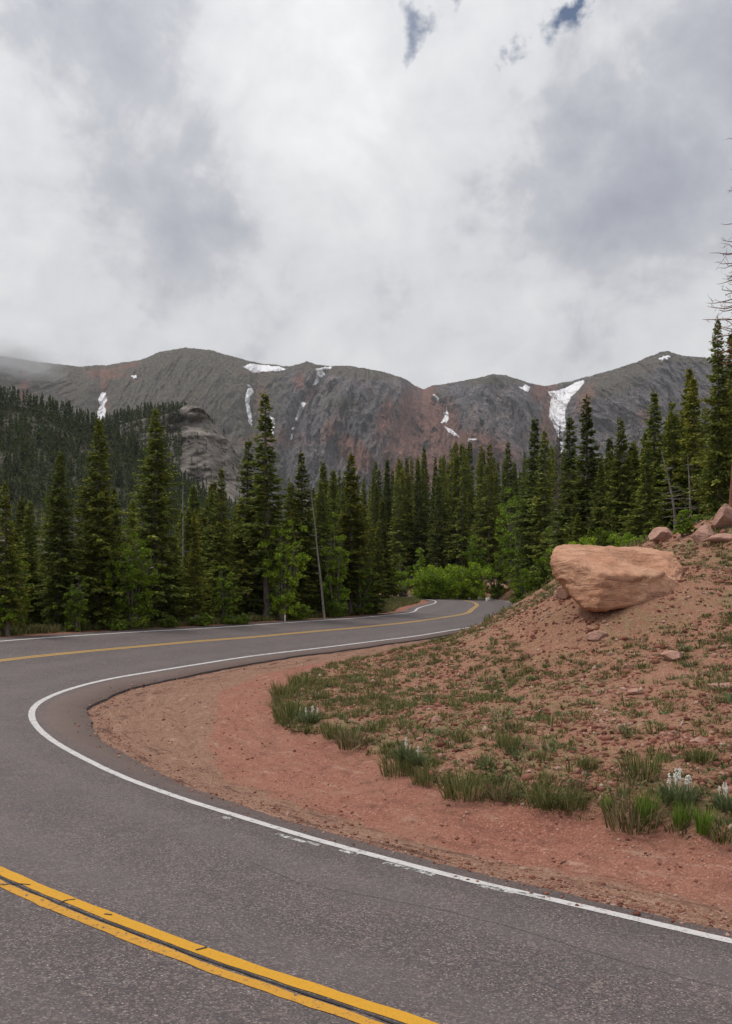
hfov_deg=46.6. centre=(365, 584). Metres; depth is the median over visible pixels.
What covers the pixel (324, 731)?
grass tuft
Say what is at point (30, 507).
spruce tree
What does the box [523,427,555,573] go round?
spruce tree
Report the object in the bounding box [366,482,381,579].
spruce tree
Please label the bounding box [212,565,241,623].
aspen tree
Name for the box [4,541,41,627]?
spruce tree
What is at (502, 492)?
spruce tree
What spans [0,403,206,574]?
wooded hill
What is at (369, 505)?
spruce tree
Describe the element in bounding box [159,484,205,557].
spruce tree
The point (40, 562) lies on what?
spruce tree
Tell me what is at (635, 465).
spruce tree
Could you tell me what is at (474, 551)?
aspen tree
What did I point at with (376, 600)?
spruce tree
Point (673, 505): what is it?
dead tree
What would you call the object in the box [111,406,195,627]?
spruce tree
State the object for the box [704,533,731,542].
rock
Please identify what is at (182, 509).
dead tree
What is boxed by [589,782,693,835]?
grass tuft
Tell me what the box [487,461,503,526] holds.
spruce tree
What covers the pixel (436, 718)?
rock
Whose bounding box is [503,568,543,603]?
bush
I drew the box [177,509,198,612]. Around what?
spruce tree
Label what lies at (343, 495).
spruce tree
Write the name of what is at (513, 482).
spruce tree
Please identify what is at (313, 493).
spruce tree
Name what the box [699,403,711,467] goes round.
spruce tree
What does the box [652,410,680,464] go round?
spruce tree
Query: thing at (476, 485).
spruce tree
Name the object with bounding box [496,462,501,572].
spruce tree
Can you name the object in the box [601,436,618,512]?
spruce tree
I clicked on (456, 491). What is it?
spruce tree
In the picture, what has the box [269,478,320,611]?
spruce tree
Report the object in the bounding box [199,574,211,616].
spruce tree
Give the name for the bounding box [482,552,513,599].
aspen tree
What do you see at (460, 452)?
spruce tree
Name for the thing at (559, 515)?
spruce tree
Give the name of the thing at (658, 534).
rock
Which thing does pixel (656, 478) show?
spruce tree
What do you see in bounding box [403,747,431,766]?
flowering plant
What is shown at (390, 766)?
grass tuft
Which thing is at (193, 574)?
spruce tree
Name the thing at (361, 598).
aspen tree
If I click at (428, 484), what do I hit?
spruce tree
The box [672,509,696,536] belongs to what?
bush
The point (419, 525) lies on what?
spruce tree
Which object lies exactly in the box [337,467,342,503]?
spruce tree
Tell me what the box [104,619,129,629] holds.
bush
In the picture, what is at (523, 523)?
spruce tree
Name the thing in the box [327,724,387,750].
grass tuft
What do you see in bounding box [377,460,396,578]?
spruce tree
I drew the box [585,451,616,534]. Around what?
spruce tree
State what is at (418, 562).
aspen tree
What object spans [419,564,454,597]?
bush
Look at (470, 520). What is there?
spruce tree
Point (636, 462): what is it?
spruce tree
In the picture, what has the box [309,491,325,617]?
dead tree
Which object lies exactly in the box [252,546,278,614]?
spruce tree
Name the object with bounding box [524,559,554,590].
bush
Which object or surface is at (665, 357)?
snow patch
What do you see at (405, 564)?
spruce tree
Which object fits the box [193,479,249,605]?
spruce tree
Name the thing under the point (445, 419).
snow patch
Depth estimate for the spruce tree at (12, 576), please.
30.90 m
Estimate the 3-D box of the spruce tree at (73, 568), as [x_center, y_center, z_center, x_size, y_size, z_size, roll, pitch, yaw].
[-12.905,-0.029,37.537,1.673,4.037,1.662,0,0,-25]
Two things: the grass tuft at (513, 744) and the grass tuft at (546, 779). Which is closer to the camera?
the grass tuft at (546, 779)
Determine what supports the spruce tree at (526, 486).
on the ground at (412, 806)
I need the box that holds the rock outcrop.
[120,405,249,512]
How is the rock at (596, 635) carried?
on the ground at (412, 806)
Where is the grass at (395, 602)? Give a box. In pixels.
[0,516,731,839]
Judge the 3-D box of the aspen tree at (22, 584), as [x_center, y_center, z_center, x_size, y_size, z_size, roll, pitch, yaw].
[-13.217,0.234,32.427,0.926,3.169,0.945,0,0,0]
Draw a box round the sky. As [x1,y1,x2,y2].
[0,0,731,388]
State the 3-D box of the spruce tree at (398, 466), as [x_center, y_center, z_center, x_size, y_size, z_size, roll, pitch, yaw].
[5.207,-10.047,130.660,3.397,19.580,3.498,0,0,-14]
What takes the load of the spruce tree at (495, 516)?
on the ground at (412, 806)
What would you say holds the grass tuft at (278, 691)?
on the ground at (412, 806)
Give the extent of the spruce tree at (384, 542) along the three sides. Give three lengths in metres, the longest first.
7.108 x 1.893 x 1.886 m
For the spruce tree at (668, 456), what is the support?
on the ground at (412, 806)
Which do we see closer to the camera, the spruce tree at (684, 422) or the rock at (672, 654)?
the rock at (672, 654)
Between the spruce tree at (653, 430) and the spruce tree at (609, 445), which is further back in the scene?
the spruce tree at (609, 445)
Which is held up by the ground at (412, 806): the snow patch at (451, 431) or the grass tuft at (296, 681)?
the grass tuft at (296, 681)
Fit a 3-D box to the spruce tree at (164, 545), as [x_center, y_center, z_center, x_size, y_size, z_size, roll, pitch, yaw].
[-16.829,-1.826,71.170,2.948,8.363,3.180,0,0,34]
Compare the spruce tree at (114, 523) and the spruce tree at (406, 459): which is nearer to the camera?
the spruce tree at (114, 523)
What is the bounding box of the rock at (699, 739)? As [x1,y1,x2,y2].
[690,737,708,743]
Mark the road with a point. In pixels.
(132, 891)
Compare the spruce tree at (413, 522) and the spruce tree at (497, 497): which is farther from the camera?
the spruce tree at (413, 522)
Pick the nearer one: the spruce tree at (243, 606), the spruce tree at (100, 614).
the spruce tree at (100, 614)
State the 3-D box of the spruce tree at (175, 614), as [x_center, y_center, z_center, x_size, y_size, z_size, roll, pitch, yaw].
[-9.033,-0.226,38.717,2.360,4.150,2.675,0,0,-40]
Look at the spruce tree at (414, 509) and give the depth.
118.17 m
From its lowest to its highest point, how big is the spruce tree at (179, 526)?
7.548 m
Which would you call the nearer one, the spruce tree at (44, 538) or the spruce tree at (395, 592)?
the spruce tree at (44, 538)
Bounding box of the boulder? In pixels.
[550,544,683,611]
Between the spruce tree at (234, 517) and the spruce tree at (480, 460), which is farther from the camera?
the spruce tree at (480, 460)
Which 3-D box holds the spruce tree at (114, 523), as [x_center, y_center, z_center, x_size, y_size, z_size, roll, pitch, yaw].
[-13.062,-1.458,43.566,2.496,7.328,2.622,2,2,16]
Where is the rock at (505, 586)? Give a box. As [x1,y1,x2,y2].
[485,583,508,593]
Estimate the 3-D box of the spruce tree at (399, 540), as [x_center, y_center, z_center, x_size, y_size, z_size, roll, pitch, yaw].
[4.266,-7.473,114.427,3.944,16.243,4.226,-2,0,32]
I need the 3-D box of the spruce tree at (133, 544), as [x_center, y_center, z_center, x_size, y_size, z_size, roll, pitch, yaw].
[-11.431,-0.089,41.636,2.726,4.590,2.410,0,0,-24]
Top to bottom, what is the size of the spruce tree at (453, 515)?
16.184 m
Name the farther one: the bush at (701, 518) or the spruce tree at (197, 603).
the spruce tree at (197, 603)
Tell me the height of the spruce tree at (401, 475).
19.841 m
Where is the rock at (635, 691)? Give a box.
[627,688,640,694]
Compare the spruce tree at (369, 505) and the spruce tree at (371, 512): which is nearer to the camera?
the spruce tree at (371, 512)
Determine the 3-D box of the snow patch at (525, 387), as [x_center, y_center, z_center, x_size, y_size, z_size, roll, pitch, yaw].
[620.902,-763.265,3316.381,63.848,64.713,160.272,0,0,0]
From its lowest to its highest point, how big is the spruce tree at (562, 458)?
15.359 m
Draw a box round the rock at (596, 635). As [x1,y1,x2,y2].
[585,630,607,640]
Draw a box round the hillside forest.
[0,385,284,548]
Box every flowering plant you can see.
[292,707,304,717]
[298,706,330,723]
[383,738,429,762]
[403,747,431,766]
[640,768,713,807]
[702,782,731,810]
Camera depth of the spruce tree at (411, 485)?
129.12 m
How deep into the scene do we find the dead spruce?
63.70 m
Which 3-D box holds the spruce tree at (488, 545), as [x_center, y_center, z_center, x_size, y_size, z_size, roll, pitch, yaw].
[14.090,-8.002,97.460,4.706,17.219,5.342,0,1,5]
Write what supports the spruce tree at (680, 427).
on the ground at (412, 806)
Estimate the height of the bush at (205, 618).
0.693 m
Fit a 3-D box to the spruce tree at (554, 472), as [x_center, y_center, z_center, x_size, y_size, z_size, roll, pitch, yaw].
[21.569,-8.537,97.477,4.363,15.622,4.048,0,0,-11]
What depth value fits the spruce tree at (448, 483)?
130.36 m
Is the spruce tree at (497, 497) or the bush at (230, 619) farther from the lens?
the spruce tree at (497, 497)
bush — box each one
[63,615,84,628]
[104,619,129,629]
[158,615,179,627]
[188,612,213,625]
[225,612,251,623]
[294,604,311,619]
[326,602,347,617]
[365,598,375,613]
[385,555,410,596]
[395,564,455,598]
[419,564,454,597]
[433,561,499,599]
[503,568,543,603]
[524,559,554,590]
[549,536,597,554]
[586,509,619,545]
[606,530,645,546]
[623,537,643,544]
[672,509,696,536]
[692,516,711,520]
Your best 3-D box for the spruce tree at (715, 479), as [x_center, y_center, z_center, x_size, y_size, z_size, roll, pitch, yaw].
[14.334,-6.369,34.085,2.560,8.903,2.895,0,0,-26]
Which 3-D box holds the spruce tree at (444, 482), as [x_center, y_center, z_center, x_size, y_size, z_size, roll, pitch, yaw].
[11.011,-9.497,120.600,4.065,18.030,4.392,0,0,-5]
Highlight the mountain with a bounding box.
[0,347,731,519]
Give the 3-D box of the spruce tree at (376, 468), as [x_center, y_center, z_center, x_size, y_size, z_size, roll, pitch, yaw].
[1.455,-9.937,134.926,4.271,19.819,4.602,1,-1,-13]
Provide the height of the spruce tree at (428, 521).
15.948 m
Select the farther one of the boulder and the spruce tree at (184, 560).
the spruce tree at (184, 560)
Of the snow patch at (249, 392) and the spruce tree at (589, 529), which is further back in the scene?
the snow patch at (249, 392)
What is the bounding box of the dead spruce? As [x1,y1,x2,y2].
[548,425,564,567]
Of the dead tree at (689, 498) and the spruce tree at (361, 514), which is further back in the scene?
the spruce tree at (361, 514)
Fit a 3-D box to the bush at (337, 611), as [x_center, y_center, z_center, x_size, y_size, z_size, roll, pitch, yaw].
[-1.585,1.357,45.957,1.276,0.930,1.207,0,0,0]
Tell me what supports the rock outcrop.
on the wooded ridge
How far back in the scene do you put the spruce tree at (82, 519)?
66.90 m
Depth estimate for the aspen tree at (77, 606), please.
33.33 m
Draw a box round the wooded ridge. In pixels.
[109,417,259,506]
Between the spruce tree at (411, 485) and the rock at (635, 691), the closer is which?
the rock at (635, 691)
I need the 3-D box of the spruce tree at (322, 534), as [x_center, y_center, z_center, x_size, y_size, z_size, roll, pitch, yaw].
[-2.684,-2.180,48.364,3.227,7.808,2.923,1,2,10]
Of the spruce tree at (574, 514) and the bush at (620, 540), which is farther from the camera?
the spruce tree at (574, 514)
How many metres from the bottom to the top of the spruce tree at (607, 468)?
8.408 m
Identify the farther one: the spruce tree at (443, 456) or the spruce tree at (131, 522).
the spruce tree at (443, 456)
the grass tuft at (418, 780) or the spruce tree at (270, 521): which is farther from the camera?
the spruce tree at (270, 521)
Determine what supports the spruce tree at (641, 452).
on the ground at (412, 806)
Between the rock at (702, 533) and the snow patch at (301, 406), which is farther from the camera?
the snow patch at (301, 406)
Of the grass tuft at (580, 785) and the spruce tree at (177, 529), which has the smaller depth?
the grass tuft at (580, 785)
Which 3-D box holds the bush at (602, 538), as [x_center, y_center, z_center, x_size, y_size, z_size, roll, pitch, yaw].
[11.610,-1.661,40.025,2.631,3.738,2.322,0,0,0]
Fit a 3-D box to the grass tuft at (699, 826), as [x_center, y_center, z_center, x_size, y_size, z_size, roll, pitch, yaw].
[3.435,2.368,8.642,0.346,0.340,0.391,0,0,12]
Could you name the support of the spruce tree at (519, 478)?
on the ground at (412, 806)
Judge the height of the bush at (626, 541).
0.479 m
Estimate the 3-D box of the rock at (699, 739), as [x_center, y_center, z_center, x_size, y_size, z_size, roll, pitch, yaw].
[4.330,2.041,11.026,0.224,0.159,0.206,0,0,-30]
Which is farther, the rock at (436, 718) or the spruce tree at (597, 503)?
the spruce tree at (597, 503)
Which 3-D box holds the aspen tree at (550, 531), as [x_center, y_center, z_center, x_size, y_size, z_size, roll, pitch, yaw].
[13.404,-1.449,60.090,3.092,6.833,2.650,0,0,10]
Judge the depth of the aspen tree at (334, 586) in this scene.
46.34 m
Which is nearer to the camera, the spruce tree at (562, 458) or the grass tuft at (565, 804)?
the grass tuft at (565, 804)
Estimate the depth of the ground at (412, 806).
12.94 m
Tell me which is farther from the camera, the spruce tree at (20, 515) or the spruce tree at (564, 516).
the spruce tree at (564, 516)
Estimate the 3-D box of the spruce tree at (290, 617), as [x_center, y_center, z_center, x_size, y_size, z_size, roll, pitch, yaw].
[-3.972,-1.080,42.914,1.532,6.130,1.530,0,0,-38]
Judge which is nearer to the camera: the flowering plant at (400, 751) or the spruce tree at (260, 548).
the flowering plant at (400, 751)
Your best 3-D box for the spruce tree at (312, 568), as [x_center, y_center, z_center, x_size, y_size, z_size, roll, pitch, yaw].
[-3.697,-2.876,47.099,3.238,9.254,3.217,-1,0,-25]
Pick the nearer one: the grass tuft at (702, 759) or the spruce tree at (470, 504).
the grass tuft at (702, 759)
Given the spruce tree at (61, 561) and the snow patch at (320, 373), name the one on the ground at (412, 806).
the spruce tree at (61, 561)
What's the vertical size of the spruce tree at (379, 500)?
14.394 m
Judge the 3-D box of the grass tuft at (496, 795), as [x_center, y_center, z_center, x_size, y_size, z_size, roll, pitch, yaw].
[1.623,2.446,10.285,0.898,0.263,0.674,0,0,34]
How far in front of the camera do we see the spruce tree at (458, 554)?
109.02 m
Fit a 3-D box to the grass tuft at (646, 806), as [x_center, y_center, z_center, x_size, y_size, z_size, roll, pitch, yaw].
[3.014,2.354,9.193,0.591,0.430,0.475,0,0,22]
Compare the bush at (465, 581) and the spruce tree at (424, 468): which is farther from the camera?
the spruce tree at (424, 468)
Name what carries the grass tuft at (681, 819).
on the ground at (412, 806)
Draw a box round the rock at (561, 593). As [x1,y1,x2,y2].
[556,586,570,598]
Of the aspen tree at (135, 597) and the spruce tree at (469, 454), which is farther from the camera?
the spruce tree at (469, 454)
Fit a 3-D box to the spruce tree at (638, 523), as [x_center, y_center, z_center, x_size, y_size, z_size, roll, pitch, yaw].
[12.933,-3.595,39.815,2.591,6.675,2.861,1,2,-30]
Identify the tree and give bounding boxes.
[0,481,34,635]
[0,563,25,634]
[2,497,39,567]
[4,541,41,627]
[10,506,50,627]
[13,551,33,629]
[22,500,50,575]
[31,450,100,627]
[33,559,51,623]
[35,492,69,571]
[52,415,149,629]
[52,572,89,631]
[60,542,89,617]
[73,493,89,568]
[77,505,98,592]
[95,486,127,598]
[102,524,167,628]
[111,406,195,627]
[115,539,144,618]
[121,501,147,552]
[123,498,141,565]
[145,540,191,622]
[152,517,170,580]
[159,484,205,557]
[169,503,189,588]
[173,517,188,565]
[176,490,188,570]
[176,554,204,618]
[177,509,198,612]
[179,512,212,618]
[183,550,202,614]
[188,490,220,608]
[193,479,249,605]
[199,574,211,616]
[201,468,249,616]
[208,438,274,614]
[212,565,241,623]
[228,504,241,550]
[232,392,298,617]
[247,483,279,614]
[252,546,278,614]
[258,520,312,620]
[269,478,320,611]
[269,499,284,587]
[271,503,301,620]
[274,451,325,609]
[294,489,306,556]
[303,486,329,609]
[304,480,341,612]
[309,461,343,612]
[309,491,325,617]
[319,512,350,612]
[325,451,379,612]
[327,469,347,600]
[334,489,342,547]
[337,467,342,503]
[340,478,353,602]
[343,548,379,614]
[356,472,361,518]
[359,476,371,548]
[359,503,369,571]
[364,468,377,562]
[365,521,389,614]
[366,478,374,560]
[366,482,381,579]
[368,462,380,522]
[372,498,401,612]
[375,469,383,507]
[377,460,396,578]
[377,491,381,527]
[383,467,391,570]
[387,470,397,563]
[387,472,412,570]
[389,466,417,580]
[394,458,405,542]
[395,460,407,527]
[401,473,415,585]
[404,458,413,578]
[404,463,409,517]
[406,456,414,576]
[406,457,429,577]
[406,464,436,580]
[409,488,414,578]
[413,545,427,586]
[414,446,429,566]
[421,444,431,517]
[421,457,430,564]
[425,475,448,571]
[426,456,437,567]
[426,475,434,548]
[430,458,450,570]
[433,458,449,567]
[439,454,470,572]
[441,447,473,572]
[442,452,446,495]
[443,448,475,564]
[444,462,452,571]
[445,449,454,535]
[447,442,456,487]
[447,469,461,561]
[459,442,472,521]
[459,527,488,598]
[465,463,477,530]
[466,439,476,505]
[466,473,475,567]
[467,446,485,550]
[467,462,487,578]
[469,442,505,582]
[474,459,480,517]
[482,450,485,482]
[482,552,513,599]
[485,465,505,582]
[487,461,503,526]
[490,476,505,575]
[493,486,533,589]
[496,442,518,575]
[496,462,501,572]
[498,457,507,572]
[505,416,554,582]
[506,461,516,555]
[511,462,517,529]
[515,479,518,512]
[516,469,521,536]
[517,452,531,563]
[521,476,531,561]
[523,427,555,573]
[531,464,592,587]
[534,520,564,581]
[539,415,585,577]
[545,513,587,580]
[546,444,559,534]
[547,394,608,577]
[549,493,585,579]
[553,445,560,487]
[553,459,557,491]
[559,448,567,503]
[579,461,612,545]
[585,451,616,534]
[586,525,596,542]
[591,417,647,540]
[597,456,615,530]
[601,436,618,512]
[614,442,643,532]
[617,441,667,537]
[621,439,639,499]
[625,449,639,502]
[630,447,648,500]
[631,388,672,530]
[634,428,657,462]
[637,432,652,506]
[642,398,694,530]
[642,457,671,529]
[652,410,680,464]
[654,507,664,526]
[658,416,683,480]
[658,451,695,529]
[659,414,684,527]
[665,441,708,520]
[668,372,715,520]
[669,365,708,527]
[678,406,687,439]
[681,455,700,521]
[686,315,731,517]
[695,328,731,511]
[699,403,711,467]
[702,138,731,507]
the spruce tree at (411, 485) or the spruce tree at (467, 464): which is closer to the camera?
the spruce tree at (467, 464)
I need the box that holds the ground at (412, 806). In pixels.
[0,518,731,930]
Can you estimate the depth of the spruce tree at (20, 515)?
49.43 m
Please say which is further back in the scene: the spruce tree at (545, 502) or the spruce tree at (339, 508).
the spruce tree at (545, 502)
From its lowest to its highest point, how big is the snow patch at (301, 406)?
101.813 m
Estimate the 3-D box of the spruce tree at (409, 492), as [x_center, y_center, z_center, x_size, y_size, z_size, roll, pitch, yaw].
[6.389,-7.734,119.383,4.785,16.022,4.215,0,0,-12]
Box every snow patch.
[97,392,106,419]
[243,364,284,372]
[245,388,253,424]
[295,402,305,422]
[313,366,332,384]
[441,408,448,422]
[445,426,458,436]
[519,384,529,391]
[548,380,583,437]
[658,355,669,359]
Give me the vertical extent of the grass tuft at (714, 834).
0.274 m
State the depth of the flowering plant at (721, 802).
9.01 m
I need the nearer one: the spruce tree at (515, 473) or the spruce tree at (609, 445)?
the spruce tree at (609, 445)
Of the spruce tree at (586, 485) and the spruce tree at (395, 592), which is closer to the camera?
the spruce tree at (586, 485)
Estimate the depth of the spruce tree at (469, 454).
149.22 m
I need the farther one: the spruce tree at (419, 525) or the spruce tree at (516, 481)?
the spruce tree at (516, 481)
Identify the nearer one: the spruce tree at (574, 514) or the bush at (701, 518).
the bush at (701, 518)
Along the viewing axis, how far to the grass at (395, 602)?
16.25 m
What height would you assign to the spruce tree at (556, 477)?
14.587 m
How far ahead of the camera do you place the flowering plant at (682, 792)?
9.23 m
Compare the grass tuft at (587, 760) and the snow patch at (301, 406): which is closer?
the grass tuft at (587, 760)
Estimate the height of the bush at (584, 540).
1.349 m
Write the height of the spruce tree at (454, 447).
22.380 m
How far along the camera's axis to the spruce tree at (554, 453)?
120.40 m
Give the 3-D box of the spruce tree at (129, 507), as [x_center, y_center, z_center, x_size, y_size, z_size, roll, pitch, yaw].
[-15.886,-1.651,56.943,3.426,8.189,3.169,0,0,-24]
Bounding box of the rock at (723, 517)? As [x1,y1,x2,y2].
[711,503,731,528]
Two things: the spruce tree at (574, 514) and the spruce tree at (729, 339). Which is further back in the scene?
the spruce tree at (574, 514)
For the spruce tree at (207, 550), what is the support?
on the ground at (412, 806)
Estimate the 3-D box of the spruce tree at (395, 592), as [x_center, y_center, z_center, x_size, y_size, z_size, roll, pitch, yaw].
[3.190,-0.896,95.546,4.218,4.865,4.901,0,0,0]
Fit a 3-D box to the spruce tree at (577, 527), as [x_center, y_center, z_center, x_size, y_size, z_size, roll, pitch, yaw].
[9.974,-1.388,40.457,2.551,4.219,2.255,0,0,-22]
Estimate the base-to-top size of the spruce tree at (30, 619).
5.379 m
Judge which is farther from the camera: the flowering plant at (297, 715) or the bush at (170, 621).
the bush at (170, 621)
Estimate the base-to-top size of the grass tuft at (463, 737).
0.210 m
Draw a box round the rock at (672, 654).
[660,650,681,660]
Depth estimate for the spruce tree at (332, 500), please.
57.91 m
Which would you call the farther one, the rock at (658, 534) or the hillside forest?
the hillside forest
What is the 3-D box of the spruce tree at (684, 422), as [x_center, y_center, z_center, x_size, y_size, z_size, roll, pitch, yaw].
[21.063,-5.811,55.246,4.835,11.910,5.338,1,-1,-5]
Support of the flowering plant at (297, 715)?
on the ground at (412, 806)
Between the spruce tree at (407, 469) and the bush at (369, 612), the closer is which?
the bush at (369, 612)
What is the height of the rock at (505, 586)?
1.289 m
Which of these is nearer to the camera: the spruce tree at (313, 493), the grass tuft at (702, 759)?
the grass tuft at (702, 759)
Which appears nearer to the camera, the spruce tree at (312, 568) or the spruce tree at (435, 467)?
the spruce tree at (312, 568)
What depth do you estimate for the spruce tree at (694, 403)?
44.12 m
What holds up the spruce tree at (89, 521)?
on the ground at (412, 806)
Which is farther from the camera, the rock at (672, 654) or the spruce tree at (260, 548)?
the spruce tree at (260, 548)
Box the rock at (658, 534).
[648,527,672,542]
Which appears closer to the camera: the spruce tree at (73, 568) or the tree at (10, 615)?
the tree at (10, 615)
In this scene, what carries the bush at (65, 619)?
on the ground at (412, 806)
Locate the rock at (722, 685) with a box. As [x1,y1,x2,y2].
[707,683,731,690]
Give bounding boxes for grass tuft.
[254,676,313,696]
[259,693,317,720]
[282,670,321,687]
[316,717,353,739]
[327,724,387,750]
[364,749,439,777]
[397,762,446,786]
[420,760,509,802]
[448,729,472,743]
[478,777,522,801]
[489,733,529,749]
[501,775,588,810]
[532,768,559,783]
[553,789,594,811]
[564,775,594,791]
[572,751,604,770]
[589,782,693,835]
[596,792,615,812]
[605,747,692,780]
[622,783,671,823]
[663,799,694,829]
[677,741,723,763]
[688,802,719,834]
[700,813,731,844]
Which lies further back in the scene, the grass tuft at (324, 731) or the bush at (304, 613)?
the bush at (304, 613)
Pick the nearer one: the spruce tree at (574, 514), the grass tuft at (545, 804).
the grass tuft at (545, 804)
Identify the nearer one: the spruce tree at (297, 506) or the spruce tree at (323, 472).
the spruce tree at (323, 472)
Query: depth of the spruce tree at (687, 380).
46.13 m
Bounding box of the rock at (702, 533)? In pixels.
[691,524,714,542]
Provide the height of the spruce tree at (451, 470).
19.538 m
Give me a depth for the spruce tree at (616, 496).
41.86 m
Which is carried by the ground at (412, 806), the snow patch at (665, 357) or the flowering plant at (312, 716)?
the flowering plant at (312, 716)
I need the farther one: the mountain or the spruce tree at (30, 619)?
the mountain
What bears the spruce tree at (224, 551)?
on the ground at (412, 806)
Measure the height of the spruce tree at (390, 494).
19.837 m
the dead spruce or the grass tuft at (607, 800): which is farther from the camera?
the dead spruce
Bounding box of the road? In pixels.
[0,595,731,1023]
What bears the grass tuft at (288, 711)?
on the ground at (412, 806)
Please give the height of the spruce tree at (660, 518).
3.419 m
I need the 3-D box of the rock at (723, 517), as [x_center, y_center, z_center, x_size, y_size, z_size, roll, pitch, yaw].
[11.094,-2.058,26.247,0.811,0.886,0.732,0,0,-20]
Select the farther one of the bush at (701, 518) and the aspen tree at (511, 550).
the aspen tree at (511, 550)
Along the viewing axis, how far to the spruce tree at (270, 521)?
42.74 m
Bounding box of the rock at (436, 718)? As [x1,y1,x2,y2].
[431,715,440,722]
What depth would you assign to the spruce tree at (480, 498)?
100.22 m
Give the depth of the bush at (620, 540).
34.92 m
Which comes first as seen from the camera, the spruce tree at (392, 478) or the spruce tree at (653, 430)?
the spruce tree at (653, 430)
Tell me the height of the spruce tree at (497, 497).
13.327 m
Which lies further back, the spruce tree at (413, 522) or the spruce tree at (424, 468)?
the spruce tree at (424, 468)
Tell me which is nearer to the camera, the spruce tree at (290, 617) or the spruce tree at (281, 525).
the spruce tree at (290, 617)
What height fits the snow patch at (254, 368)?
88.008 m
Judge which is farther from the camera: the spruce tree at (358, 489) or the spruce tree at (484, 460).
the spruce tree at (358, 489)
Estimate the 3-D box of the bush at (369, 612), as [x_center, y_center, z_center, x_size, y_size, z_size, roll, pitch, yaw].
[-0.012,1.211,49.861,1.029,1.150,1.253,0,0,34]
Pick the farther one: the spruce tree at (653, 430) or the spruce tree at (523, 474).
the spruce tree at (523, 474)
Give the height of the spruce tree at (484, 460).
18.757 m
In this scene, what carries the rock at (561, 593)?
on the ground at (412, 806)
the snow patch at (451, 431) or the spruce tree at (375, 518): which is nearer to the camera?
the spruce tree at (375, 518)
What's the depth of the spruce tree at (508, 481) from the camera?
105.70 m
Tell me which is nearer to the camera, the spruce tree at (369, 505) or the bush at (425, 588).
the bush at (425, 588)
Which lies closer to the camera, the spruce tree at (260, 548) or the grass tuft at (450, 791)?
the grass tuft at (450, 791)
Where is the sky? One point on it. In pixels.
(425, 193)
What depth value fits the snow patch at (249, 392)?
3015.51 m
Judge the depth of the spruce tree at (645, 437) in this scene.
60.84 m
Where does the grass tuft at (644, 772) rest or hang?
on the ground at (412, 806)
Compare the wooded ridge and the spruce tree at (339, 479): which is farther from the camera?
the wooded ridge
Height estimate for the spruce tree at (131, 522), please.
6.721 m
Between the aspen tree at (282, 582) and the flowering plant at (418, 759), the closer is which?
the flowering plant at (418, 759)
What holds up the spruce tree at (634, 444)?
on the ground at (412, 806)
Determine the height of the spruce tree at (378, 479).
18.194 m
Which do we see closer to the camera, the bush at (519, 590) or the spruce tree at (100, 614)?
the spruce tree at (100, 614)
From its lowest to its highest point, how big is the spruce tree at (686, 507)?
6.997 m
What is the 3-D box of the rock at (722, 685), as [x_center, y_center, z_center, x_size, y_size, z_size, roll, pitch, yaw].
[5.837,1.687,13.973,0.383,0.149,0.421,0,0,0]
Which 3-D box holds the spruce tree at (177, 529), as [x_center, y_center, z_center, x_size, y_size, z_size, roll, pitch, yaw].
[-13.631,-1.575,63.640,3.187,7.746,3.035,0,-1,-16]
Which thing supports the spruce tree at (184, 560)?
on the ground at (412, 806)
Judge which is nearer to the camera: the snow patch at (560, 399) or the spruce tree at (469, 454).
the spruce tree at (469, 454)
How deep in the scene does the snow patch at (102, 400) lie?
3101.39 m
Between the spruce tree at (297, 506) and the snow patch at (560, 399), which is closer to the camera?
the spruce tree at (297, 506)
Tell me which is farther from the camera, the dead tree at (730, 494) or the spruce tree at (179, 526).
the spruce tree at (179, 526)
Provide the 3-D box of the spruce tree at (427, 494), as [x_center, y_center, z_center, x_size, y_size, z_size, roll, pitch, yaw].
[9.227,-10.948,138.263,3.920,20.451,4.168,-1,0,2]
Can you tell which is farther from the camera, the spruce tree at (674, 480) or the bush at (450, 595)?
the bush at (450, 595)
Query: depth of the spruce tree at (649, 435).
67.32 m
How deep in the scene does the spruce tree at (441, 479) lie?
117.12 m
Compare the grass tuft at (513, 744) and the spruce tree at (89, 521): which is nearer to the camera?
the grass tuft at (513, 744)
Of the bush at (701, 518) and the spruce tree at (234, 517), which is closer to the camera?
the bush at (701, 518)
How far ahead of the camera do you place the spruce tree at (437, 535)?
110.08 m
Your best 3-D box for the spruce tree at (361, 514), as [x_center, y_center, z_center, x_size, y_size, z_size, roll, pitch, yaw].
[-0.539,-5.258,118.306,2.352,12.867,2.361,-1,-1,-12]
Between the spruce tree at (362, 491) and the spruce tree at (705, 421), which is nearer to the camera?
the spruce tree at (705, 421)
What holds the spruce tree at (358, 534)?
on the ground at (412, 806)
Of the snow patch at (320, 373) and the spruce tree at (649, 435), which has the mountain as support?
the snow patch at (320, 373)

